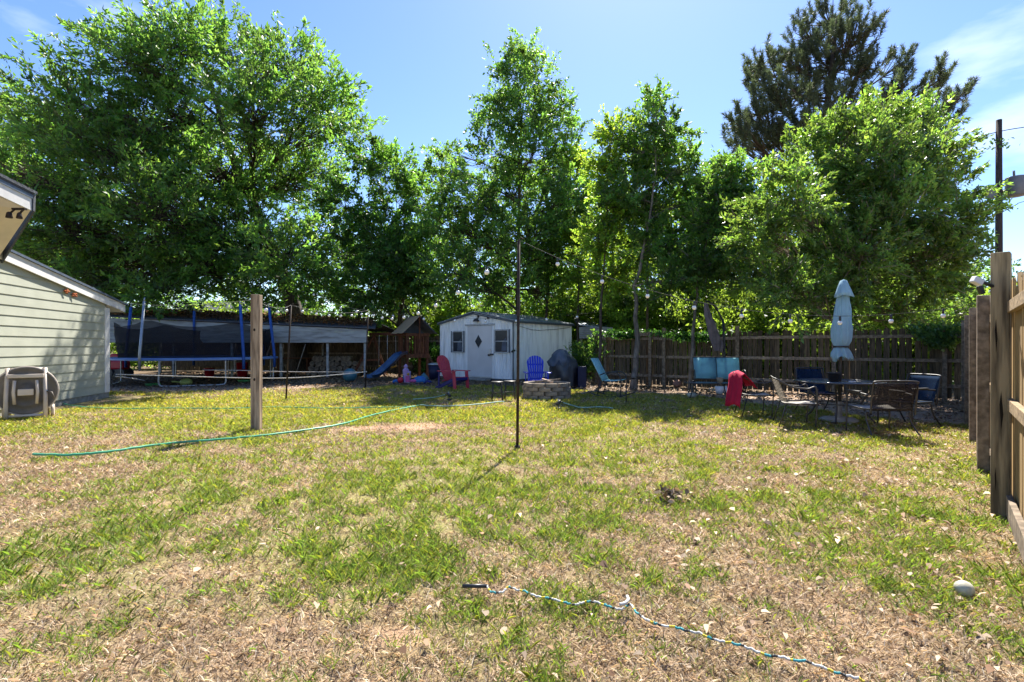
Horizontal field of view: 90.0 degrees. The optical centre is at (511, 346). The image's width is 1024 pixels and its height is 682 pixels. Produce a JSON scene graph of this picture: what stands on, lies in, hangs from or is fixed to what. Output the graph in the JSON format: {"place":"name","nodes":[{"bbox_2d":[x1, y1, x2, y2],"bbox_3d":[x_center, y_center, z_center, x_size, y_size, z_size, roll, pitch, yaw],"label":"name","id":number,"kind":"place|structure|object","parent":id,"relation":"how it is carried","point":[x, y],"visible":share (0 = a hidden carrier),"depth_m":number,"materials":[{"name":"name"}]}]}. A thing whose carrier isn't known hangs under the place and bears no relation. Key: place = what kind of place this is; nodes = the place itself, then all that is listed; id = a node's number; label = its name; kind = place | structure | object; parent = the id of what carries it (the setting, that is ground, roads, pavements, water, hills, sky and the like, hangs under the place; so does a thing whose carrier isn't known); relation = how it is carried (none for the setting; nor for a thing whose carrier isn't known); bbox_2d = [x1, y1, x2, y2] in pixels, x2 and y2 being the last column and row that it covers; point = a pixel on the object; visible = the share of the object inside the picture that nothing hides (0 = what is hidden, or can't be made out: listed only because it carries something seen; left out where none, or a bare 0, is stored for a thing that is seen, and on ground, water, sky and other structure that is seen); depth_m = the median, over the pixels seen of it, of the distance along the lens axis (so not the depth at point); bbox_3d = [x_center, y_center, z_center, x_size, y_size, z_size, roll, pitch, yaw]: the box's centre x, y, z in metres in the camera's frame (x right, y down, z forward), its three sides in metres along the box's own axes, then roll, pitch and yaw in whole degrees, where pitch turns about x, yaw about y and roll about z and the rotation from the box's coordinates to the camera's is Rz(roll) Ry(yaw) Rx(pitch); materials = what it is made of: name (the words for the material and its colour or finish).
{"place":"outdoors","nodes":[
{"label":"outdoors","id":0,"kind":"place"},
{"bbox_2d":[110,353,133,376],"bbox_3d":[-17.200,0.825,22.400,0.900,1.050,0.580,0,0,0],"label":"toy car","id":1,"kind":"object","parent":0,"point":[115,367],"visible":0.47,"depth_m":22.18,"materials":[{"name":"red plastic"}]},
{"bbox_2d":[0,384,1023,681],"bbox_3d":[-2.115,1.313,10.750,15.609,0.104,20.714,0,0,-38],"label":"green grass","id":2,"kind":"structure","parent":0,"point":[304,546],"depth_m":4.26,"materials":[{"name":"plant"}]},
{"bbox_2d":[0,352,1023,681],"bbox_3d":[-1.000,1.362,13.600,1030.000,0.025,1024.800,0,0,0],"label":"ground","id":3,"kind":"structure","parent":0,"point":[382,628],"depth_m":3.07,"materials":[{"name":"plant"}]},
{"bbox_2d":[0,366,58,419],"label":"hose reel","id":4,"kind":"object","parent":3,"relation":"on","point":[28,391],"visible":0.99,"depth_m":9.59,"materials":[{"name":"beige plastic"}]},
{"bbox_2d":[0,173,127,415],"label":"house","id":5,"kind":"structure","parent":3,"relation":"on","point":[56,323],"depth_m":11.32,"materials":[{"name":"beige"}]},
{"bbox_2d":[134,286,206,309],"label":"tree","id":6,"kind":"object","parent":3,"relation":"on","point":[176,303],"visible":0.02,"depth_m":41.75,"materials":[{"name":"green plant"}]},
{"bbox_2d":[171,378,192,384],"bbox_3d":[-11.607,1.250,18.000,0.702,0.280,0.400,0,0,0],"label":"toy turtle","id":7,"kind":"object","parent":3,"relation":"on","point":[184,381],"visible":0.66,"depth_m":17.89,"materials":[{"name":"green plastic"}]},
{"bbox_2d":[110,298,277,386],"bbox_3d":[-12.008,-0.141,19.585,5.645,2.983,5.589,0,0,0],"label":"trampoline","id":8,"kind":"object","parent":3,"relation":"on","point":[143,340],"visible":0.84,"depth_m":17.46,"materials":[{"name":"fabric"}]},
{"bbox_2d":[0,0,388,372],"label":"oak tree","id":9,"kind":"object","parent":3,"relation":"on","point":[94,248],"visible":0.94,"depth_m":21.72,"materials":[{"name":"green plant"}]},
{"bbox_2d":[204,366,214,377],"bbox_3d":[-13.000,1.087,22.000,0.424,0.527,0.424,0,0,0],"label":"bucket","id":10,"kind":"object","parent":3,"relation":"on","point":[209,372],"visible":0.9,"depth_m":21.85,"materials":[{"name":"red plastic"}]},
{"bbox_2d":[32,405,418,455],"bbox_3d":[-3.555,1.317,8.558,1.056,0.037,6.446,0,0,36],"label":"garden hose","id":11,"kind":"object","parent":3,"relation":"on","point":[114,450],"visible":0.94,"depth_m":7.09,"materials":[{"name":"rubber"}]},
{"bbox_2d":[189,278,270,312],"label":"tree","id":12,"kind":"object","parent":3,"relation":"on","point":[221,305],"visible":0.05,"depth_m":39.77,"materials":[{"name":"green plant"}]},
{"bbox_2d":[63,403,415,408],"bbox_3d":[-7.232,1.317,11.475,10.146,0.029,1.597,0,0,11],"label":"garden hose","id":13,"kind":"object","parent":3,"relation":"on","point":[231,408],"visible":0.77,"depth_m":10.99,"materials":[{"name":"rubber"}]},
{"bbox_2d":[236,360,248,376],"bbox_3d":[-11.900,0.962,22.600,0.509,0.777,0.509,0,0,0],"label":"bucket","id":14,"kind":"object","parent":3,"relation":"on","point":[241,373],"visible":0.66,"depth_m":22.44,"materials":[{"name":"red plastic"}]},
{"bbox_2d":[178,301,325,314],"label":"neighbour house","id":15,"kind":"structure","parent":3,"relation":"on","point":[213,308],"depth_m":42.80,"materials":[{"name":"white"}]},
{"bbox_2d":[110,307,396,377],"bbox_3d":[-12.259,-0.305,24.459,12.918,3.331,5.631,0,0,0],"label":"carport","id":16,"kind":"object","parent":3,"relation":"on","point":[310,329],"visible":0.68,"depth_m":21.94,"materials":[{"name":"white"}]},
{"bbox_2d":[251,294,261,430],"bbox_3d":[-4.145,0.280,8.305,0.140,2.240,0.146,0,0,-7],"label":"wooden post","id":17,"kind":"object","parent":3,"relation":"on","point":[256,361],"visible":0.83,"depth_m":8.24,"materials":[{"name":"brown wood"}]},
{"bbox_2d":[110,300,246,305],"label":"string lights","id":18,"kind":"object","parent":17,"relation":"hanging from","point":[181,305],"visible":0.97,"depth_m":10.46},
{"bbox_2d":[285,304,293,399],"bbox_3d":[-5.592,0.161,12.832,0.256,2.480,0.100,0,0,0],"label":"metal pole","id":19,"kind":"object","parent":3,"relation":"on","point":[288,351],"visible":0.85,"depth_m":12.81,"materials":[{"name":"metal"}]},
{"bbox_2d":[276,357,311,372],"bbox_3d":[-10.100,0.945,25.400,3.200,0.800,0.500,0,0,0],"label":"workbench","id":20,"kind":"object","parent":3,"relation":"on","point":[308,360],"visible":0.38,"depth_m":25.20,"materials":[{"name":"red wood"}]},
{"bbox_2d":[269,265,327,314],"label":"tree","id":21,"kind":"object","parent":3,"relation":"on","point":[303,304],"visible":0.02,"depth_m":32.50,"materials":[{"name":"green plant"}]},
{"bbox_2d":[171,336,439,372],"bbox_3d":[-10.113,0.381,26.882,18.096,1.860,0.066,0,0,10],"label":"wooden fence","id":22,"kind":"object","parent":3,"relation":"on","point":[356,353],"visible":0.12,"depth_m":26.49,"materials":[{"name":"brown wood"}]},
{"bbox_2d":[309,233,370,367],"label":"tree","id":23,"kind":"object","parent":3,"relation":"on","point":[323,308],"visible":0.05,"depth_m":30.54,"materials":[{"name":"green plant"}]},
{"bbox_2d":[343,368,356,381],"bbox_3d":[-6.218,1.090,19.636,0.530,0.514,0.530,0,0,0],"label":"exercise ball","id":24,"kind":"object","parent":3,"relation":"on","point":[349,377],"visible":0.91,"depth_m":19.46,"materials":[{"name":"teal plastic"}]},
{"bbox_2d":[274,134,459,336],"bbox_3d":[-6.885,-4.750,25.681,8.985,12.241,6.948,0,0,0],"label":"shade tree","id":25,"kind":"object","parent":3,"relation":"on","point":[386,156],"visible":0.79,"depth_m":24.46,"materials":[{"name":"green plant"}]},
{"bbox_2d":[364,309,369,387],"bbox_3d":[-4.766,0.086,16.831,0.216,2.629,0.100,0,0,0],"label":"metal pole","id":26,"kind":"object","parent":3,"relation":"on","point":[366,348],"visible":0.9,"depth_m":16.81,"materials":[{"name":"metal"}]},
{"bbox_2d":[116,371,366,378],"bbox_3d":[-7.697,0.849,15.221,6.666,0.217,0.393,0,0,-25],"label":"rope","id":27,"kind":"object","parent":26,"relation":"attached to","point":[236,377],"visible":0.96,"depth_m":14.91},
{"bbox_2d":[292,305,367,316],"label":"string lights","id":28,"kind":"object","parent":26,"relation":"hanging from","point":[329,315],"visible":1,"depth_m":14.52,"materials":[{"name":"glass"}]},
{"bbox_2d":[369,310,594,322],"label":"string lights","id":29,"kind":"object","parent":26,"relation":"hanging from","point":[546,319],"visible":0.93,"depth_m":16.95,"materials":[{"name":"glass"}]},
{"bbox_2d":[369,282,417,367],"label":"tree","id":30,"kind":"object","parent":3,"relation":"on","point":[395,313],"visible":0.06,"depth_m":29.18,"materials":[{"name":"green plant"}]},
{"bbox_2d":[355,315,436,377],"bbox_3d":[-5.461,0.018,22.659,3.219,2.708,4.551,0,0,-33],"label":"playset","id":31,"kind":"object","parent":3,"relation":"on","point":[419,329],"visible":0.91,"depth_m":22.19,"materials":[{"name":"red cedar wood"},{"name":"blue plastic"},{"name":"brown wood roof"}]},
{"bbox_2d":[351,218,452,362],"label":"leaning tree","id":32,"kind":"object","parent":3,"relation":"on","point":[424,300],"visible":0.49,"depth_m":23.91,"materials":[{"name":"green plant"}]},
{"bbox_2d":[403,364,410,382],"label":"toy castle","id":33,"kind":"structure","parent":3,"relation":"on","point":[407,374],"depth_m":18.80,"materials":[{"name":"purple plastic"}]},
{"bbox_2d":[414,376,426,382],"bbox_3d":[-3.389,1.217,18.976,0.506,0.265,0.512,0,0,0],"label":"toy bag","id":34,"kind":"object","parent":3,"relation":"on","point":[419,379],"visible":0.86,"depth_m":18.77,"materials":[{"name":"blue plastic"}]},
{"bbox_2d":[405,341,439,372],"bbox_3d":[-4.072,0.398,25.425,2.699,2.327,2.218,0,0,-16],"label":"hedge bush","id":35,"kind":"object","parent":3,"relation":"on","point":[434,353],"visible":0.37,"depth_m":24.95,"materials":[{"name":"green plant"}]},
{"bbox_2d":[428,363,439,379],"bbox_3d":[-3.170,1.000,20.903,0.540,0.700,0.540,0,0,0],"label":"rubbish bin","id":36,"kind":"object","parent":3,"relation":"on","point":[433,368],"visible":0.73,"depth_m":20.69,"materials":[{"name":"blue plastic"}]},
{"bbox_2d":[435,355,470,389],"bbox_3d":[-1.937,0.839,16.450,0.984,1.120,0.790,0,0,38],"label":"lounge chair","id":37,"kind":"object","parent":3,"relation":"on","point":[448,374],"visible":0.94,"depth_m":16.45,"materials":[{"name":"plastic"}]},
{"bbox_2d":[427,259,486,339],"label":"tree","id":38,"kind":"object","parent":3,"relation":"on","point":[445,312],"visible":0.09,"depth_m":28.09,"materials":[{"name":"green plant"}]},
{"bbox_2d":[420,401,504,406],"bbox_3d":[-1.036,1.297,11.539,2.020,0.033,0.463,0,0,-22],"label":"garden hose","id":39,"kind":"object","parent":3,"relation":"on","point":[461,405],"visible":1,"depth_m":11.33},
{"bbox_2d":[462,584,487,587],"bbox_3d":[-0.204,1.317,2.817,0.140,0.027,0.022,0,0,5],"label":"rod","id":40,"kind":"object","parent":3,"relation":"on","point":[474,585],"visible":1,"depth_m":2.81,"materials":[{"name":"black metal"}]},
{"bbox_2d":[455,236,524,312],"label":"tree","id":41,"kind":"object","parent":3,"relation":"on","point":[482,294],"visible":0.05,"depth_m":31.09,"materials":[{"name":"green plant"}]},
{"bbox_2d":[491,381,502,400],"bbox_3d":[-0.367,1.108,12.703,0.310,0.486,0.310,0,0,-6],"label":"stool","id":42,"kind":"object","parent":3,"relation":"on","point":[501,392],"visible":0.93,"depth_m":12.60,"materials":[{"name":"black metal"}]},
{"bbox_2d":[403,24,608,322],"bbox_3d":[-0.195,-6.750,23.917,9.290,16.220,9.057,0,0,0],"label":"tall tree","id":43,"kind":"object","parent":3,"relation":"on","point":[543,223],"visible":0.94,"depth_m":22.70,"materials":[{"name":"green plant"}]},
{"bbox_2d":[437,311,574,380],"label":"shed","id":44,"kind":"structure","parent":3,"relation":"on","point":[480,348],"depth_m":20.68,"materials":[{"name":"metal"}]},
{"bbox_2d":[451,331,464,352],"bbox_3d":[-2.261,-0.200,21.372,0.770,0.910,0.055,0,0,38],"label":"window","id":45,"kind":"structure","parent":44,"relation":"in","point":[457,337],"depth_m":21.34,"materials":[{"name":"white glass"}]},
{"bbox_2d":[467,326,493,377],"bbox_3d":[-1.293,0.195,20.518,1.418,2.050,0.139,0,0,38],"label":"door","id":46,"kind":"structure","parent":44,"relation":"in","point":[479,338],"depth_m":20.57,"materials":[{"name":"white wood"}]},
{"bbox_2d":[494,329,509,352],"bbox_3d":[-0.391,-0.210,19.893,0.800,0.930,0.055,0,0,38],"label":"window","id":47,"kind":"structure","parent":44,"relation":"in","point":[501,337],"depth_m":19.87,"materials":[{"name":"white glass"}]},
{"bbox_2d":[504,380,515,400],"bbox_3d":[-0.053,1.108,12.952,0.310,0.486,0.310,0,0,-6],"label":"stool","id":48,"kind":"object","parent":3,"relation":"on","point":[505,391],"visible":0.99,"depth_m":12.85,"materials":[{"name":"black metal"}]},
{"bbox_2d":[0,386,1023,681],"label":"fallen leaves","id":49,"kind":"object","parent":3,"relation":"on","point":[706,628],"depth_m":3.66,"materials":[{"name":"plant"}]},
{"bbox_2d":[514,237,523,448],"bbox_3d":[0.095,-0.025,6.785,0.139,2.850,0.087,0,0,0],"label":"metal pole","id":50,"kind":"object","parent":3,"relation":"on","point":[517,445],"visible":0.89,"depth_m":6.77,"materials":[{"name":"metal"}]},
{"bbox_2d":[368,242,515,319],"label":"string lights","id":51,"kind":"object","parent":50,"relation":"hanging from","point":[486,271],"visible":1,"depth_m":9.78,"materials":[{"name":"black plastic"}]},
{"bbox_2d":[520,240,976,324],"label":"string lights","id":52,"kind":"object","parent":50,"relation":"hanging from","point":[840,322],"visible":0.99,"depth_m":6.42,"materials":[{"name":"black plastic"}]},
{"bbox_2d":[110,372,963,422],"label":"leaf litter","id":53,"kind":"object","parent":3,"relation":"on","point":[382,379],"visible":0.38,"depth_m":17.58,"materials":[{"name":"plant"}]},
{"bbox_2d":[523,356,550,382],"bbox_3d":[0.745,0.839,15.473,0.790,1.120,0.984,0,0,-4],"label":"lounge chair","id":54,"kind":"object","parent":3,"relation":"on","point":[536,375],"visible":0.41,"depth_m":15.74,"materials":[{"name":"blue plastic"}]},
{"bbox_2d":[509,142,580,317],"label":"slim tree","id":55,"kind":"object","parent":3,"relation":"on","point":[543,274],"visible":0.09,"depth_m":24.43,"materials":[{"name":"green plant"}]},
{"bbox_2d":[522,381,570,399],"bbox_3d":[0.911,1.144,13.500,1.277,0.410,1.295,0,0,0],"label":"fire pit","id":56,"kind":"object","parent":3,"relation":"on","point":[556,390],"visible":0.94,"depth_m":12.99,"materials":[{"name":"grey"}]},
{"bbox_2d":[110,276,989,386],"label":"undergrowth","id":57,"kind":"object","parent":3,"relation":"on","point":[745,323],"visible":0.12,"depth_m":21.98,"materials":[{"name":"green plant"}]},
{"bbox_2d":[547,349,577,385],"bbox_3d":[1.737,0.714,17.185,1.058,1.268,1.024,0,0,-36],"label":"covered grill","id":58,"kind":"object","parent":3,"relation":"on","point":[563,364],"visible":0.88,"depth_m":16.83,"materials":[{"name":"fabric"}]},
{"bbox_2d":[554,142,599,341],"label":"slim tree","id":59,"kind":"object","parent":3,"relation":"on","point":[575,275],"visible":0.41,"depth_m":22.78,"materials":[{"name":"green plant"}]},
{"bbox_2d":[541,245,614,363],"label":"tree","id":60,"kind":"object","parent":3,"relation":"on","point":[573,300],"visible":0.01,"depth_m":26.23,"materials":[{"name":"green plant"}]},
{"bbox_2d":[577,366,585,387],"bbox_3d":[2.300,1.000,16.900,0.280,0.700,0.300,0,0,0],"label":"storage crate","id":61,"kind":"object","parent":3,"relation":"on","point":[581,376],"visible":0.94,"depth_m":16.75,"materials":[{"name":"blue plastic"}]},
{"bbox_2d":[563,402,612,408],"bbox_3d":[1.476,1.307,11.354,0.498,0.033,1.588,0,0,-39],"label":"garden hose","id":62,"kind":"object","parent":3,"relation":"on","point":[588,407],"visible":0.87,"depth_m":11.05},
{"bbox_2d":[565,329,610,382],"bbox_3d":[2.676,0.333,18.893,1.771,2.036,1.309,0,0,0],"label":"shrub","id":63,"kind":"object","parent":3,"relation":"on","point":[582,359],"visible":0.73,"depth_m":18.79,"materials":[{"name":"green plant"}]},
{"bbox_2d":[574,319,612,375],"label":"neighbour shed","id":64,"kind":"structure","parent":3,"relation":"on","point":[585,331],"depth_m":22.86,"materials":[{"name":"metal"}]},
{"bbox_2d":[562,103,648,386],"bbox_3d":[3.249,-3.401,17.481,3.040,9.513,2.688,0,0,0],"label":"sapling","id":65,"kind":"object","parent":3,"relation":"on","point":[597,248],"visible":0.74,"depth_m":17.20,"materials":[{"name":"green plant"}]},
{"bbox_2d":[568,203,645,364],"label":"tree","id":66,"kind":"object","parent":3,"relation":"on","point":[584,317],"visible":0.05,"depth_m":24.94,"materials":[{"name":"green plant"}]},
{"bbox_2d":[588,358,634,396],"bbox_3d":[2.698,0.834,13.912,1.162,1.036,0.572,0,0,28],"label":"rocking chair","id":67,"kind":"object","parent":3,"relation":"on","point":[602,373],"visible":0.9,"depth_m":13.95,"materials":[{"name":"teal fabric"}]},
{"bbox_2d":[608,138,675,382],"bbox_3d":[5.035,-3.200,18.988,3.022,9.107,2.352,0,0,0],"label":"slim tree","id":68,"kind":"object","parent":3,"relation":"on","point":[647,315],"visible":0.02,"depth_m":18.77,"materials":[{"name":"green plant"}]},
{"bbox_2d":[620,230,674,369],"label":"tree","id":69,"kind":"object","parent":3,"relation":"on","point":[655,272],"visible":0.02,"depth_m":24.77,"materials":[{"name":"green plant"}]},
{"bbox_2d":[591,73,719,388],"bbox_3d":[5.141,-3.789,17.329,4.004,10.333,4.716,0,0,32],"label":"yard tree","id":70,"kind":"object","parent":3,"relation":"on","point":[662,170],"visible":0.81,"depth_m":16.61,"materials":[{"name":"green plant"}]},
{"bbox_2d":[486,585,864,681],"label":"braided cord","id":71,"kind":"object","parent":3,"relation":"on","point":[716,639],"visible":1,"depth_m":2.37,"materials":[{"name":"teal fabric"}]},
{"bbox_2d":[619,595,629,605],"bbox_3d":[0.576,1.290,2.599,0.034,0.014,0.110,0,0,34],"label":"cord end","id":72,"kind":"object","parent":71,"relation":"on","point":[626,601],"visible":1,"depth_m":2.58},
{"bbox_2d":[673,380,681,387],"bbox_3d":[5.435,1.220,16.831,0.300,0.270,0.300,0,0,0],"label":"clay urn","id":73,"kind":"object","parent":3,"relation":"on","point":[677,383],"visible":0.88,"depth_m":16.73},
{"bbox_2d":[636,484,727,503],"bbox_3d":[1.447,1.289,4.535,0.752,0.152,0.500,0,0,-10],"label":"leaf heap","id":74,"kind":"object","parent":3,"relation":"on","point":[669,492],"visible":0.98,"depth_m":4.47,"materials":[{"name":"plant"}]},
{"bbox_2d":[650,190,738,373],"bbox_3d":[8.329,-2.769,24.119,4.000,9.588,4.647,0,0,-29],"label":"tree","id":75,"kind":"object","parent":3,"relation":"on","point":[687,297],"depth_m":23.56,"materials":[{"name":"green plant"}]},
{"bbox_2d":[684,382,727,397],"bbox_3d":[5.146,1.147,13.400,1.180,0.419,0.527,0,0,10],"label":"coffee table","id":76,"kind":"object","parent":3,"relation":"on","point":[693,383],"visible":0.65,"depth_m":13.32,"materials":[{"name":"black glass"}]},
{"bbox_2d":[704,300,725,391],"bbox_3d":[6.215,-0.023,15.300,0.971,2.747,0.700,0,0,0],"label":"parasol","id":77,"kind":"object","parent":3,"relation":"on","point":[717,343],"visible":0.87,"depth_m":15.24,"materials":[{"name":"grey fabric"}]},
{"bbox_2d":[692,357,746,393],"bbox_3d":[5.962,0.828,14.806,1.392,1.044,0.794,0,0,12],"label":"glider bench","id":78,"kind":"object","parent":3,"relation":"on","point":[709,368],"visible":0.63,"depth_m":15.06,"materials":[{"name":"fabric"}]},
{"bbox_2d":[715,386,723,393],"bbox_3d":[5.901,1.240,14.562,0.260,0.220,0.256,0,0,0],"label":"plant pot","id":79,"kind":"object","parent":3,"relation":"on","point":[719,389],"visible":0.98,"depth_m":14.47,"materials":[{"name":"ceramic"}]},
{"bbox_2d":[663,144,778,389],"bbox_3d":[6.588,-2.482,15.975,3.904,7.667,2.742,0,0,0],"label":"tree","id":80,"kind":"object","parent":3,"relation":"on","point":[733,182],"visible":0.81,"depth_m":15.64,"materials":[{"name":"green plant"}]},
{"bbox_2d":[715,234,787,375],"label":"tree","id":81,"kind":"object","parent":3,"relation":"on","point":[741,301],"visible":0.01,"depth_m":22.63,"materials":[{"name":"green plant"}]},
{"bbox_2d":[733,372,774,417],"bbox_3d":[4.691,0.926,10.010,0.683,0.854,0.590,0,0,10],"label":"patio chair","id":82,"kind":"object","parent":3,"relation":"on","point":[754,394],"visible":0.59,"depth_m":9.80,"materials":[{"name":"metal"}]},
{"bbox_2d":[725,370,757,407],"bbox_3d":[4.462,0.821,9.956,0.417,0.726,0.675,0,0,0],"label":"towel","id":83,"kind":"object","parent":82,"relation":"on","point":[734,390],"visible":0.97,"depth_m":9.91,"materials":[{"name":"fabric"}]},
{"bbox_2d":[591,324,960,399],"bbox_3d":[7.048,0.360,15.839,10.522,1.980,0.188,0,0,39],"label":"wooden fence","id":84,"kind":"object","parent":3,"relation":"on","point":[939,361],"visible":0.56,"depth_m":15.04,"materials":[{"name":"brown wood"}]},
{"bbox_2d":[594,328,666,341],"bbox_3d":[4.156,-0.410,17.989,2.541,0.502,0.295,0,0,0],"label":"vine","id":85,"kind":"object","parent":84,"relation":"attached to","point":[625,335],"visible":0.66,"depth_m":17.96,"materials":[{"name":"green plant"}]},
{"bbox_2d":[647,328,749,342],"bbox_3d":[5.930,-0.329,16.296,3.320,0.530,0.300,0,0,0],"label":"vine","id":86,"kind":"object","parent":84,"relation":"attached to","point":[702,337],"visible":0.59,"depth_m":16.25,"materials":[{"name":"green plant"}]},
{"bbox_2d":[901,319,961,351],"bbox_3d":[10.659,-0.277,12.695,2.037,0.841,0.301,0,0,0],"label":"vine","id":87,"kind":"object","parent":84,"relation":"attached to","point":[934,336],"visible":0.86,"depth_m":12.64,"materials":[{"name":"green plant"}]},
{"bbox_2d":[769,375,819,427],"bbox_3d":[4.803,0.926,8.768,0.684,0.855,0.651,0,0,18],"label":"patio chair","id":88,"kind":"object","parent":3,"relation":"on","point":[807,402],"visible":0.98,"depth_m":8.67,"materials":[{"name":"metal"}]},
{"bbox_2d":[793,367,846,410],"bbox_3d":[6.243,0.893,10.405,0.675,0.931,0.775,0,0,-4],"label":"patio chair","id":89,"kind":"object","parent":3,"relation":"on","point":[807,374],"visible":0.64,"depth_m":10.67,"materials":[{"name":"fabric"}]},
{"bbox_2d":[818,279,859,423],"bbox_3d":[5.900,0.069,9.250,0.640,2.562,0.640,0,0,0],"label":"parasol","id":90,"kind":"object","parent":3,"relation":"on","point":[841,337],"visible":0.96,"depth_m":9.17,"materials":[{"name":"fabric"}]},
{"bbox_2d":[793,378,886,423],"bbox_3d":[5.900,0.989,9.250,1.432,0.740,1.432,0,0,0],"label":"patio table","id":91,"kind":"object","parent":3,"relation":"on","point":[826,381],"visible":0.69,"depth_m":9.01,"materials":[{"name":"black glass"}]},
{"bbox_2d":[826,372,840,381],"bbox_3d":[5.720,0.542,9.100,0.224,0.170,0.224,0,0,0],"label":"plant pot","id":92,"kind":"object","parent":91,"relation":"on","point":[833,376],"visible":0.99,"depth_m":9.03,"materials":[{"name":"plastic"}]},
{"bbox_2d":[719,0,982,271],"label":"pine tree","id":93,"kind":"object","parent":3,"relation":"on","point":[745,125],"visible":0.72,"depth_m":32.63,"materials":[{"name":"green plant"}]},
{"bbox_2d":[705,81,1015,394],"bbox_3d":[9.816,-3.263,14.216,9.442,9.261,5.879,0,0,0],"label":"spreading oak","id":94,"kind":"object","parent":3,"relation":"on","point":[886,190],"visible":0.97,"depth_m":12.88,"materials":[{"name":"green plant"}]},
{"bbox_2d":[845,380,921,436],"bbox_3d":[5.713,0.928,7.895,0.715,0.861,0.775,0,0,4],"label":"patio chair","id":95,"kind":"object","parent":3,"relation":"on","point":[888,397],"visible":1,"depth_m":7.62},
{"bbox_2d":[877,373,941,428],"bbox_3d":[6.839,0.913,8.789,0.815,0.891,0.616,0,0,-18],"label":"patio chair","id":96,"kind":"object","parent":3,"relation":"on","point":[929,386],"visible":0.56,"depth_m":8.77,"materials":[{"name":"blue metal"}]},
{"bbox_2d":[953,580,974,596],"bbox_3d":[2.467,1.320,2.793,0.092,0.083,0.092,0,0,0],"label":"ball","id":97,"kind":"object","parent":3,"relation":"on","point":[961,587],"visible":0.95,"depth_m":2.77,"materials":[{"name":"plastic"}]},
{"bbox_2d":[976,295,978,457],"bbox_3d":[5.666,0.370,6.171,0.231,1.960,0.158,0,0,-7],"label":"lumber post","id":98,"kind":"object","parent":3,"relation":"on","point":[976,376],"visible":0.09,"depth_m":6.12,"materials":[{"name":"brown wood"}]},
{"bbox_2d":[947,257,1023,294],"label":"tree","id":99,"kind":"object","parent":3,"relation":"on","point":[987,262],"depth_m":23.60,"materials":[{"name":"green plant"}]},
{"bbox_2d":[961,272,1023,562],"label":"wooden fence","id":100,"kind":"object","parent":3,"relation":"on","point":[1015,498],"visible":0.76,"depth_m":5.46,"materials":[{"name":"wood"}]},
{"bbox_2d":[990,251,1011,517],"bbox_3d":[3.915,0.300,4.101,0.128,2.100,0.118,0,0,-41],"label":"fence post","id":101,"kind":"object","parent":3,"relation":"on","point":[1000,383],"visible":0.88,"depth_m":4.06,"materials":[{"name":"brown wood"}]},
{"bbox_2d":[969,276,993,294],"bbox_3d":[3.753,-0.485,4.071,0.223,0.145,0.060,0,0,-8],"label":"floodlight","id":102,"kind":"object","parent":101,"relation":"attached to","point":[978,282],"visible":1,"depth_m":4.06,"materials":[{"name":"white metal"}]},
{"bbox_2d":[982,119,1023,279],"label":"utility pole","id":103,"kind":"object","parent":3,"relation":"on","point":[1017,185],"visible":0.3,"depth_m":26.88,"materials":[{"name":"timber"},{"name":"black wire"},{"name":"grey metal"}]},
{"bbox_2d":[0,0,1023,346],"label":"sky","id":104,"kind":"structure","parent":0,"point":[422,61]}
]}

